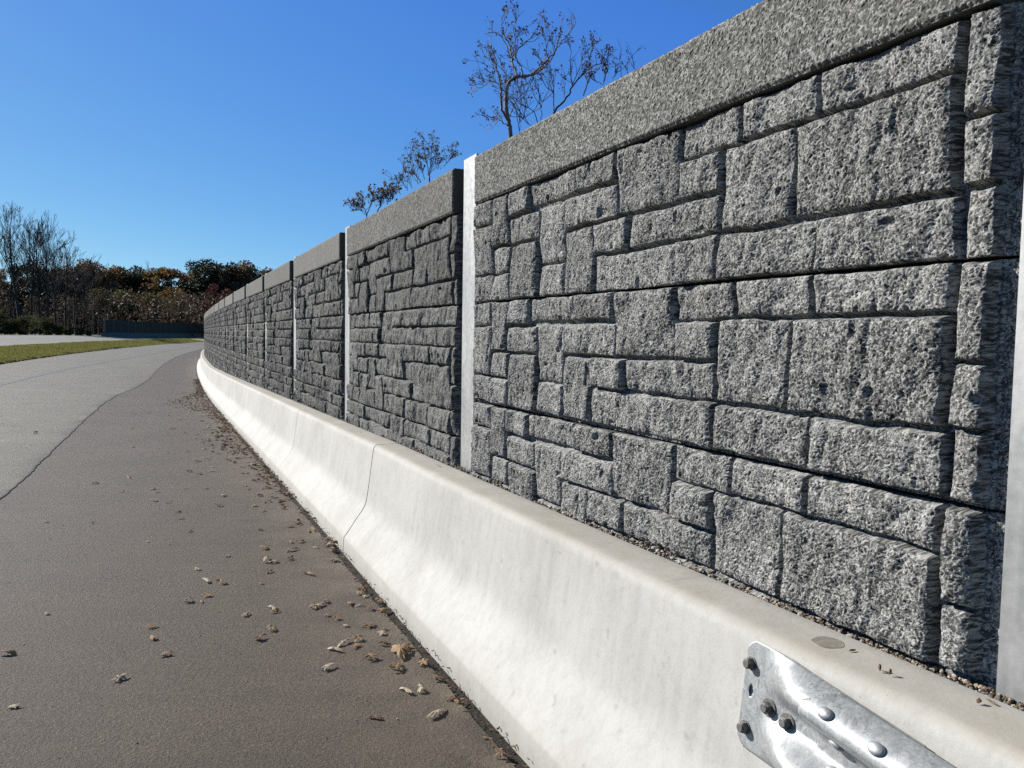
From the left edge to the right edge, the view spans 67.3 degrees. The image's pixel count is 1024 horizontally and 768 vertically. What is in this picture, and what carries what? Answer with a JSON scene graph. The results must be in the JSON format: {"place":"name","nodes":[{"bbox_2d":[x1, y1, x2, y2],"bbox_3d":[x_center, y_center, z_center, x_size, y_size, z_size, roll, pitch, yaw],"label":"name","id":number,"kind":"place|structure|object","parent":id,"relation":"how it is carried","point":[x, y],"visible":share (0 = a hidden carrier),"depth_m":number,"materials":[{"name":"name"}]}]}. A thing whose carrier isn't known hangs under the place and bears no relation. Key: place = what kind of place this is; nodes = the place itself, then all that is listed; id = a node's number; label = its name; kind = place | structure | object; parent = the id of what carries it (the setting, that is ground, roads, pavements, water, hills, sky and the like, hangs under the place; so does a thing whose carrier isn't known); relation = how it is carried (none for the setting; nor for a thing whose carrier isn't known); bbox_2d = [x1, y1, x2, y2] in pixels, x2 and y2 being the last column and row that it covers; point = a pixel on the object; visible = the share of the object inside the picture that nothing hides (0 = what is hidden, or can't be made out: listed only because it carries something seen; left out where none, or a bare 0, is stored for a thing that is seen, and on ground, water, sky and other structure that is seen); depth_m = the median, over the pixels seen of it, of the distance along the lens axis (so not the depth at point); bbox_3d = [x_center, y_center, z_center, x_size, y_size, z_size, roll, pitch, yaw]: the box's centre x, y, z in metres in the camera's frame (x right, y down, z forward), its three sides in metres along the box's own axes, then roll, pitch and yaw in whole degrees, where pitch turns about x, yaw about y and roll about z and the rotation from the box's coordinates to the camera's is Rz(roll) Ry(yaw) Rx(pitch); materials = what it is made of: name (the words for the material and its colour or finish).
{"place":"outdoors","nodes":[
{"label":"outdoors","id":0,"kind":"place"},
{"bbox_2d":[0,650,16,655],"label":"fallen leaf","id":1,"kind":"object","parent":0,"point":[12,652],"visible":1,"depth_m":4.12,"materials":[{"name":"brown plant"}]},
{"bbox_2d":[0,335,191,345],"bbox_3d":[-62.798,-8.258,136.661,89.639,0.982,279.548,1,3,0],"label":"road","id":2,"kind":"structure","parent":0,"point":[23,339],"depth_m":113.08,"materials":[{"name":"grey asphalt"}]},
{"bbox_2d":[101,332,203,337],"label":"traffic barrier","id":3,"kind":"object","parent":2,"relation":"on","point":[158,335],"visible":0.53,"depth_m":173.22,"materials":[{"name":"grey concrete"}]},
{"bbox_2d":[0,333,197,362],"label":"ground","id":4,"kind":"structure","parent":0,"point":[28,334],"depth_m":153.35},
{"bbox_2d":[0,309,9,333],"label":"shrub","id":5,"kind":"object","parent":4,"relation":"on","point":[3,316],"visible":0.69,"depth_m":149.15,"materials":[{"name":"green plant"}]},
{"bbox_2d":[0,277,10,311],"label":"autumn tree","id":6,"kind":"object","parent":4,"relation":"on","point":[1,286],"visible":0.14,"depth_m":216.69,"materials":[{"name":"brown plant"}]},
{"bbox_2d":[0,317,19,334],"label":"shrub","id":7,"kind":"object","parent":4,"relation":"on","point":[8,322],"visible":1,"depth_m":147.36,"materials":[{"name":"green plant"}]},
{"bbox_2d":[0,269,29,316],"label":"autumn tree","id":8,"kind":"object","parent":4,"relation":"on","point":[10,281],"visible":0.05,"depth_m":222.32,"materials":[{"name":"brown plant"}]},
{"bbox_2d":[0,211,43,333],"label":"bare tree","id":9,"kind":"object","parent":4,"relation":"on","point":[31,301],"visible":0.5,"depth_m":164.16,"materials":[{"name":"brown plant"}]},
{"bbox_2d":[0,225,45,333],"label":"bare tree","id":10,"kind":"object","parent":4,"relation":"on","point":[11,286],"visible":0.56,"depth_m":171.06,"materials":[{"name":"brown plant"}]},
{"bbox_2d":[0,200,46,334],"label":"bare tree","id":11,"kind":"object","parent":4,"relation":"on","point":[15,297],"visible":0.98,"depth_m":156.84,"materials":[{"name":"brown plant"}]},
{"bbox_2d":[13,315,35,334],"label":"shrub","id":12,"kind":"object","parent":4,"relation":"on","point":[25,321],"visible":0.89,"depth_m":149.09,"materials":[{"name":"green plant"}]},
{"bbox_2d":[4,263,45,320],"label":"autumn tree","id":13,"kind":"object","parent":4,"relation":"on","point":[27,292],"visible":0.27,"depth_m":216.98,"materials":[{"name":"brown plant"}]},
{"bbox_2d":[28,314,42,334],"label":"shrub","id":14,"kind":"object","parent":4,"relation":"on","point":[33,322],"visible":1,"depth_m":146.51,"materials":[{"name":"green plant"}]},
{"bbox_2d":[15,214,62,334],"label":"bare tree","id":15,"kind":"object","parent":4,"relation":"on","point":[38,291],"visible":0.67,"depth_m":160.74,"materials":[{"name":"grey plant"}]},
{"bbox_2d":[23,260,62,331],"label":"autumn tree","id":16,"kind":"object","parent":4,"relation":"on","point":[36,278],"visible":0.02,"depth_m":227.78,"materials":[{"name":"brown plant"}]},
{"bbox_2d":[36,317,55,334],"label":"shrub","id":17,"kind":"object","parent":4,"relation":"on","point":[45,324],"visible":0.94,"depth_m":149.17,"materials":[{"name":"green plant"}]},
{"bbox_2d":[19,212,92,319],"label":"bare tree","id":18,"kind":"object","parent":4,"relation":"on","point":[46,279],"visible":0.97,"depth_m":158.41,"materials":[{"name":"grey plant"}]},
{"bbox_2d":[0,284,114,334],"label":"saplings","id":19,"kind":"object","parent":4,"relation":"on","point":[82,321],"visible":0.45,"depth_m":181.04,"materials":[{"name":"brown plant"}]},
{"bbox_2d":[28,266,87,325],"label":"autumn tree","id":20,"kind":"object","parent":4,"relation":"on","point":[63,285],"visible":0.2,"depth_m":221.28,"materials":[{"name":"brown plant"}]},
{"bbox_2d":[52,324,64,334],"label":"shrub","id":21,"kind":"object","parent":4,"relation":"on","point":[57,329],"visible":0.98,"depth_m":149.28,"materials":[{"name":"green plant"}]},
{"bbox_2d":[31,232,100,334],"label":"bare tree","id":22,"kind":"object","parent":4,"relation":"on","point":[67,284],"visible":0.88,"depth_m":167.17,"materials":[{"name":"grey plant"}]},
{"bbox_2d":[53,294,81,326],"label":"autumn tree","id":23,"kind":"object","parent":4,"relation":"on","point":[68,307],"visible":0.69,"depth_m":193.56,"materials":[{"name":"brown plant"}]},
{"bbox_2d":[63,326,73,334],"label":"shrub","id":24,"kind":"object","parent":4,"relation":"on","point":[68,330],"visible":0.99,"depth_m":149.32,"materials":[{"name":"green plant"}]},
{"bbox_2d":[45,248,92,333],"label":"bare tree","id":25,"kind":"object","parent":4,"relation":"on","point":[55,302],"visible":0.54,"depth_m":174.43,"materials":[{"name":"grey plant"}]},
{"bbox_2d":[44,260,108,325],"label":"autumn tree","id":26,"kind":"object","parent":4,"relation":"on","point":[101,282],"visible":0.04,"depth_m":233.62,"materials":[{"name":"brown plant"}]},
{"bbox_2d":[67,283,90,327],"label":"bare tree","id":27,"kind":"object","parent":4,"relation":"on","point":[83,291],"visible":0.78,"depth_m":189.11,"materials":[{"name":"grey plant"}]},
{"bbox_2d":[73,325,85,335],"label":"shrub","id":28,"kind":"object","parent":4,"relation":"on","point":[82,329],"visible":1,"depth_m":149.53,"materials":[{"name":"green plant"}]},
{"bbox_2d":[68,262,105,334],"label":"bare tree","id":29,"kind":"object","parent":4,"relation":"on","point":[79,280],"visible":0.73,"depth_m":170.75,"materials":[{"name":"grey plant"}]},
{"bbox_2d":[76,265,98,325],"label":"autumn tree","id":30,"kind":"object","parent":4,"relation":"on","point":[86,278],"visible":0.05,"depth_m":235.72,"materials":[{"name":"brown plant"}]},
{"bbox_2d":[85,329,92,335],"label":"shrub","id":31,"kind":"object","parent":4,"relation":"on","point":[88,333],"visible":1,"depth_m":149.53,"materials":[{"name":"green plant"}]},
{"bbox_2d":[75,259,108,314],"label":"bare tree","id":32,"kind":"object","parent":4,"relation":"on","point":[91,273],"visible":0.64,"depth_m":212.05,"materials":[{"name":"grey plant"}]},
{"bbox_2d":[78,293,107,332],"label":"autumn tree","id":33,"kind":"object","parent":4,"relation":"on","point":[96,299],"visible":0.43,"depth_m":203.60,"materials":[{"name":"brown plant"}]},
{"bbox_2d":[75,258,126,290],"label":"autumn tree","id":34,"kind":"object","parent":4,"relation":"on","point":[113,274],"visible":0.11,"depth_m":242.31,"materials":[{"name":"orange plant"}]},
{"bbox_2d":[84,282,120,319],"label":"autumn tree","id":35,"kind":"object","parent":4,"relation":"on","point":[112,288],"visible":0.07,"depth_m":229.96,"materials":[{"name":"brown plant"}]},
{"bbox_2d":[81,287,133,334],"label":"autumn tree","id":36,"kind":"object","parent":4,"relation":"on","point":[119,292],"visible":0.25,"depth_m":212.16,"materials":[{"name":"brown plant"}]},
{"bbox_2d":[0,286,224,337],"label":"undergrowth","id":37,"kind":"object","parent":4,"relation":"on","point":[192,318],"visible":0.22,"depth_m":203.81,"materials":[{"name":"brown plant"}]},
{"bbox_2d":[95,264,134,296],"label":"autumn tree","id":38,"kind":"object","parent":4,"relation":"on","point":[127,277],"visible":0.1,"depth_m":247.19,"materials":[{"name":"brown plant"}]},
{"bbox_2d":[99,265,141,297],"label":"autumn tree","id":39,"kind":"object","parent":4,"relation":"on","point":[131,274],"visible":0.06,"depth_m":250.12,"materials":[{"name":"brown plant"}]},
{"bbox_2d":[117,265,152,296],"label":"autumn tree","id":40,"kind":"object","parent":4,"relation":"on","point":[134,287],"visible":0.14,"depth_m":249.22,"materials":[{"name":"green plant"}]},
{"bbox_2d":[131,308,138,320],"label":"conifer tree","id":41,"kind":"object","parent":4,"relation":"on","point":[135,318],"visible":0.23,"depth_m":214.80,"materials":[{"name":"green plant"}]},
{"bbox_2d":[126,265,157,295],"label":"autumn tree","id":42,"kind":"object","parent":4,"relation":"on","point":[137,275],"visible":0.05,"depth_m":254.20,"materials":[{"name":"brown plant"}]},
{"bbox_2d":[127,292,166,322],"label":"autumn tree","id":43,"kind":"object","parent":4,"relation":"on","point":[149,297],"visible":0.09,"depth_m":221.99,"materials":[{"name":"brown plant"}]},
{"bbox_2d":[104,319,203,333],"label":"noise wall","id":44,"kind":"structure","parent":4,"relation":"on","point":[117,326],"depth_m":170.95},
{"bbox_2d":[139,266,177,299],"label":"autumn tree","id":45,"kind":"object","parent":4,"relation":"on","point":[153,286],"visible":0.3,"depth_m":246.65,"materials":[{"name":"orange plant"}]},
{"bbox_2d":[146,297,183,323],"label":"autumn tree","id":46,"kind":"object","parent":4,"relation":"on","point":[157,303],"visible":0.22,"depth_m":222.81,"materials":[{"name":"brown plant"}]},
{"bbox_2d":[155,267,189,300],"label":"autumn tree","id":47,"kind":"object","parent":4,"relation":"on","point":[168,284],"visible":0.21,"depth_m":250.27,"materials":[{"name":"brown plant"}]},
{"bbox_2d":[158,286,190,323],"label":"autumn tree","id":48,"kind":"object","parent":4,"relation":"on","point":[164,293],"visible":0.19,"depth_m":236.69,"materials":[{"name":"brown plant"}]},
{"bbox_2d":[169,271,201,310],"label":"autumn tree","id":49,"kind":"object","parent":4,"relation":"on","point":[188,277],"visible":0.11,"depth_m":253.58,"materials":[{"name":"plant"}]},
{"bbox_2d":[197,355,207,377],"bbox_3d":[-17.477,-0.927,43.345,0.491,1.112,11.596,-1,4,-23],"label":"traffic barrier","id":50,"kind":"object","parent":4,"relation":"on","point":[200,365],"visible":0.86,"depth_m":41.80,"materials":[{"name":"concrete"}]},
{"bbox_2d":[176,260,229,321],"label":"autumn tree","id":51,"kind":"object","parent":4,"relation":"on","point":[202,270],"visible":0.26,"depth_m":243.88,"materials":[{"name":"plant"}]},
{"bbox_2d":[199,361,218,392],"bbox_3d":[-12.931,-0.256,32.690,0.480,1.204,11.592,-1,4,-23],"label":"traffic barrier","id":52,"kind":"object","parent":4,"relation":"on","point":[206,377],"visible":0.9,"depth_m":31.69,"materials":[{"name":"concrete"}]},
{"bbox_2d":[194,283,233,324],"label":"autumn tree","id":53,"kind":"object","parent":4,"relation":"on","point":[214,289],"visible":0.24,"depth_m":229.16,"materials":[{"name":"plant"}]},
{"bbox_2d":[190,257,255,308],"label":"autumn tree","id":54,"kind":"object","parent":4,"relation":"on","point":[218,271],"visible":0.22,"depth_m":243.68,"materials":[{"name":"brown plant"}]},
{"bbox_2d":[207,370,250,422],"bbox_3d":[-8.271,0.306,22.078,0.487,1.330,11.594,-1,4,-24],"label":"traffic barrier","id":55,"kind":"object","parent":4,"relation":"on","point":[224,390],"visible":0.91,"depth_m":20.02,"materials":[{"name":"concrete"}]},
{"bbox_2d":[217,265,256,291],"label":"autumn tree","id":56,"kind":"object","parent":4,"relation":"on","point":[223,275],"visible":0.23,"depth_m":241.31,"materials":[{"name":"green plant"}]},
{"bbox_2d":[232,260,272,290],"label":"autumn tree","id":57,"kind":"object","parent":4,"relation":"on","point":[243,267],"visible":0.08,"depth_m":243.91,"materials":[{"name":"brown plant"}]},
{"bbox_2d":[251,265,268,278],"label":"autumn tree","id":58,"kind":"object","parent":4,"relation":"on","point":[258,273],"visible":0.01,"depth_m":252.65,"materials":[{"name":"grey plant"}]},
{"bbox_2d":[231,384,397,551],"bbox_3d":[-3.526,0.802,11.544,0.468,1.328,11.504,-1,4,-24],"label":"traffic barrier","id":59,"kind":"object","parent":4,"relation":"on","point":[319,463],"visible":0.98,"depth_m":8.28,"materials":[{"name":"concrete"}]},
{"bbox_2d":[196,364,529,767],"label":"joint soil","id":60,"kind":"structure","parent":4,"relation":"on","point":[472,709],"depth_m":4.17,"materials":[{"name":"black soil"}]},
{"bbox_2d":[234,433,529,766],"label":"leaf crumbs","id":61,"kind":"object","parent":60,"relation":"on","point":[492,730],"visible":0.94,"depth_m":4.61,"materials":[{"name":"brown plant"}]},
{"bbox_2d":[377,608,390,612],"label":"fallen leaf","id":62,"kind":"object","parent":60,"relation":"on","point":[383,610],"visible":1,"depth_m":4.84,"materials":[{"name":"brown plant"}]},
{"bbox_2d":[343,178,401,216],"bbox_3d":[-5.091,-3.939,27.718,2.061,6.764,1.401,0,4,-21],"label":"leafy tree","id":63,"kind":"object","parent":4,"relation":"on","point":[392,189],"visible":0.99,"depth_m":27.51,"materials":[{"name":"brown plant"}]},
{"bbox_2d":[382,130,461,193],"bbox_3d":[-3.514,-5.247,30.032,3.158,9.142,1.595,1,3,0],"label":"twiggy tree","id":64,"kind":"object","parent":4,"relation":"on","point":[423,158],"visible":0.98,"depth_m":29.59,"materials":[{"name":"brown plant"}]},
{"bbox_2d":[462,0,575,137],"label":"crooked tree","id":65,"kind":"object","parent":4,"relation":"on","point":[510,80],"visible":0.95,"depth_m":21.45,"materials":[{"name":"brown plant"}]},
{"bbox_2d":[490,54,554,132],"bbox_3d":[0.228,-4.304,19.908,1.578,8.004,2.999,0,4,-10],"label":"sapling","id":66,"kind":"object","parent":4,"relation":"on","point":[520,103],"visible":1,"depth_m":19.90,"materials":[{"name":"brown plant"}]},
{"bbox_2d":[533,30,625,114],"bbox_3d":[1.918,-5.547,23.175,2.664,10.141,1.363,-1,4,-22],"label":"leaning tree","id":67,"kind":"object","parent":4,"relation":"on","point":[590,66],"visible":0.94,"depth_m":22.95,"materials":[{"name":"brown plant"}]},
{"bbox_2d":[204,0,1023,704],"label":"noise wall","id":68,"kind":"structure","parent":4,"relation":"on","point":[738,298],"depth_m":2.62,"materials":[{"name":"stone"}]},
{"bbox_2d":[228,373,1023,710],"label":"gravel","id":69,"kind":"structure","parent":4,"relation":"on","point":[986,691],"depth_m":2.51,"materials":[{"name":"grey gravel"}]},
{"bbox_2d":[614,38,644,77],"bbox_3d":[3.111,-4.777,20.956,0.897,8.907,0.595,1,3,0],"label":"sapling","id":70,"kind":"object","parent":4,"relation":"on","point":[626,67],"visible":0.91,"depth_m":20.61,"materials":[{"name":"brown plant"}]},
{"bbox_2d":[343,444,1023,767],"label":"traffic barrier","id":71,"kind":"object","parent":4,"relation":"on","point":[552,638],"visible":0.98,"depth_m":3.02,"materials":[{"name":"concrete"}]},
{"bbox_2d":[736,640,956,767],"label":"guardrail","id":72,"kind":"object","parent":71,"relation":"attached to","point":[794,714],"visible":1,"depth_m":2.01,"materials":[{"name":"metal"}]},
{"bbox_2d":[0,342,203,498],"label":"road","id":73,"kind":"structure","parent":0,"point":[55,409],"depth_m":26.67,"materials":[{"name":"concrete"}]},
{"bbox_2d":[0,345,203,385],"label":"lane seam","id":74,"kind":"object","parent":73,"relation":"on","point":[4,383],"visible":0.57,"depth_m":41.77,"materials":[{"name":"grey asphalt"}]},
{"bbox_2d":[0,338,203,363],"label":"grass verge","id":75,"kind":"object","parent":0,"point":[201,339],"depth_m":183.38,"materials":[{"name":"green plant"}]},
{"bbox_2d":[111,673,126,681],"bbox_3d":[-1.955,1.463,3.828,0.065,0.018,0.092,7,11,9],"label":"fallen leaf","id":76,"kind":"object","parent":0,"point":[118,677],"visible":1,"depth_m":3.83,"materials":[{"name":"beige plant"}]},
{"bbox_2d":[145,623,157,628],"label":"fallen leaf","id":77,"kind":"object","parent":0,"point":[150,625],"visible":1,"depth_m":4.53,"materials":[{"name":"brown plant"}]},
{"bbox_2d":[6,457,408,757],"bbox_3d":[-2.843,1.375,6.100,2.526,0.179,12.011,-1,4,-24],"label":"grit","id":78,"kind":"object","parent":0,"point":[200,635],"visible":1,"depth_m":4.31,"materials":[{"name":"grey stone"}]},
{"bbox_2d":[0,349,514,767],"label":"shoulder","id":79,"kind":"object","parent":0,"point":[295,707],"visible":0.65,"depth_m":4.57},
{"bbox_2d":[166,379,315,523],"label":"leaf litter","id":80,"kind":"object","parent":79,"relation":"on","point":[199,385],"visible":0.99,"depth_m":13.65,"materials":[{"name":"brown plant"}]},
{"bbox_2d":[358,586,367,591],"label":"fallen leaf","id":81,"kind":"object","parent":79,"relation":"on","point":[363,588],"visible":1,"depth_m":5.22,"materials":[{"name":"brown plant"}]},
{"bbox_2d":[389,662,404,669],"bbox_3d":[-0.594,1.466,3.993,0.086,0.026,0.110,6,-1,42],"label":"fallen leaf","id":82,"kind":"object","parent":79,"relation":"on","point":[396,666],"visible":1,"depth_m":3.98,"materials":[{"name":"brown plant"}]},
{"bbox_2d":[391,644,409,658],"bbox_3d":[-0.605,1.447,4.200,0.103,0.038,0.212,-5,12,-16],"label":"fallen leaf","id":83,"kind":"object","parent":79,"relation":"on","point":[400,649],"visible":1,"depth_m":4.18,"materials":[{"name":"brown plant"}]},
{"bbox_2d":[417,658,428,667],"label":"fallen leaf","id":84,"kind":"object","parent":79,"relation":"on","point":[423,661],"visible":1,"depth_m":4.05,"materials":[{"name":"brown plant"}]},
{"bbox_2d":[427,675,444,680],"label":"fallen leaf","id":85,"kind":"object","parent":79,"relation":"on","point":[437,677],"visible":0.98,"depth_m":3.87,"materials":[{"name":"brown plant"}]},
{"bbox_2d":[442,694,455,701],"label":"fallen leaf","id":86,"kind":"object","parent":79,"relation":"on","point":[447,697],"visible":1,"depth_m":3.66,"materials":[{"name":"brown plant"}]},
{"bbox_2d":[493,747,508,758],"bbox_3d":[-0.043,1.517,3.159,0.058,0.023,0.084,2,6,-42],"label":"fallen leaf","id":87,"kind":"object","parent":79,"relation":"on","point":[501,752],"visible":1,"depth_m":3.15,"materials":[{"name":"brown plant"}]},
{"bbox_2d":[253,633,266,641],"bbox_3d":[-1.438,1.438,4.367,0.056,0.021,0.113,-2,2,22],"label":"fallen leaf","id":88,"kind":"object","parent":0,"point":[260,636],"visible":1,"depth_m":4.36,"materials":[{"name":"brown plant"}]},
{"bbox_2d":[319,663,332,671],"bbox_3d":[-0.965,1.466,3.985,0.056,0.018,0.115,-6,4,32],"label":"fallen leaf","id":89,"kind":"object","parent":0,"point":[325,667],"visible":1,"depth_m":3.97,"materials":[{"name":"beige plant"}]},
{"bbox_2d":[327,647,342,650],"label":"fallen leaf","id":90,"kind":"object","parent":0,"point":[337,649],"visible":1,"depth_m":4.21,"materials":[{"name":"beige plant"}]},
{"bbox_2d":[337,638,349,646],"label":"fallen leaf","id":91,"kind":"object","parent":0,"point":[342,642],"visible":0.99,"depth_m":4.31,"materials":[{"name":"beige plant"}]},
{"bbox_2d":[352,635,363,641],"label":"fallen leaf","id":92,"kind":"object","parent":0,"point":[359,637],"visible":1,"depth_m":4.37,"materials":[{"name":"brown plant"}]},
{"bbox_2d":[362,622,374,628],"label":"fallen leaf","id":93,"kind":"object","parent":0,"point":[368,625],"visible":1,"depth_m":4.58,"materials":[{"name":"brown plant"}]},
{"bbox_2d":[361,653,377,661],"bbox_3d":[-0.762,1.458,4.113,0.081,0.028,0.076,2,4,25],"label":"fallen leaf","id":94,"kind":"object","parent":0,"point":[371,655],"visible":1,"depth_m":4.10,"materials":[{"name":"brown plant"}]},
{"bbox_2d":[366,715,383,718],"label":"fallen leaf","id":95,"kind":"object","parent":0,"point":[376,716],"visible":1,"depth_m":3.46,"materials":[{"name":"brown plant"}]},
{"bbox_2d":[0,0,762,289],"label":"sky","id":96,"kind":"structure","parent":0,"point":[158,133],"materials":[{"name":"blue"}]},
{"bbox_2d":[378,641,390,645],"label":"fallen leaf","id":97,"kind":"object","parent":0,"point":[387,643],"visible":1,"depth_m":4.30,"materials":[{"name":"brown plant"}]},
{"bbox_2d":[399,687,411,692],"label":"fallen leaf","id":98,"kind":"object","parent":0,"point":[407,690],"visible":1,"depth_m":3.73,"materials":[{"name":"beige plant"}]},
{"bbox_2d":[417,683,425,693],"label":"fallen leaf","id":99,"kind":"object","parent":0,"point":[420,687],"visible":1,"depth_m":3.74,"materials":[{"name":"beige plant"}]},
{"bbox_2d":[427,708,447,718],"bbox_3d":[-0.344,1.496,3.504,0.039,0.021,0.156,-2,-4,32],"label":"fallen leaf","id":100,"kind":"object","parent":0,"point":[433,714],"visible":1,"depth_m":3.50,"materials":[{"name":"beige plant"}]}
]}

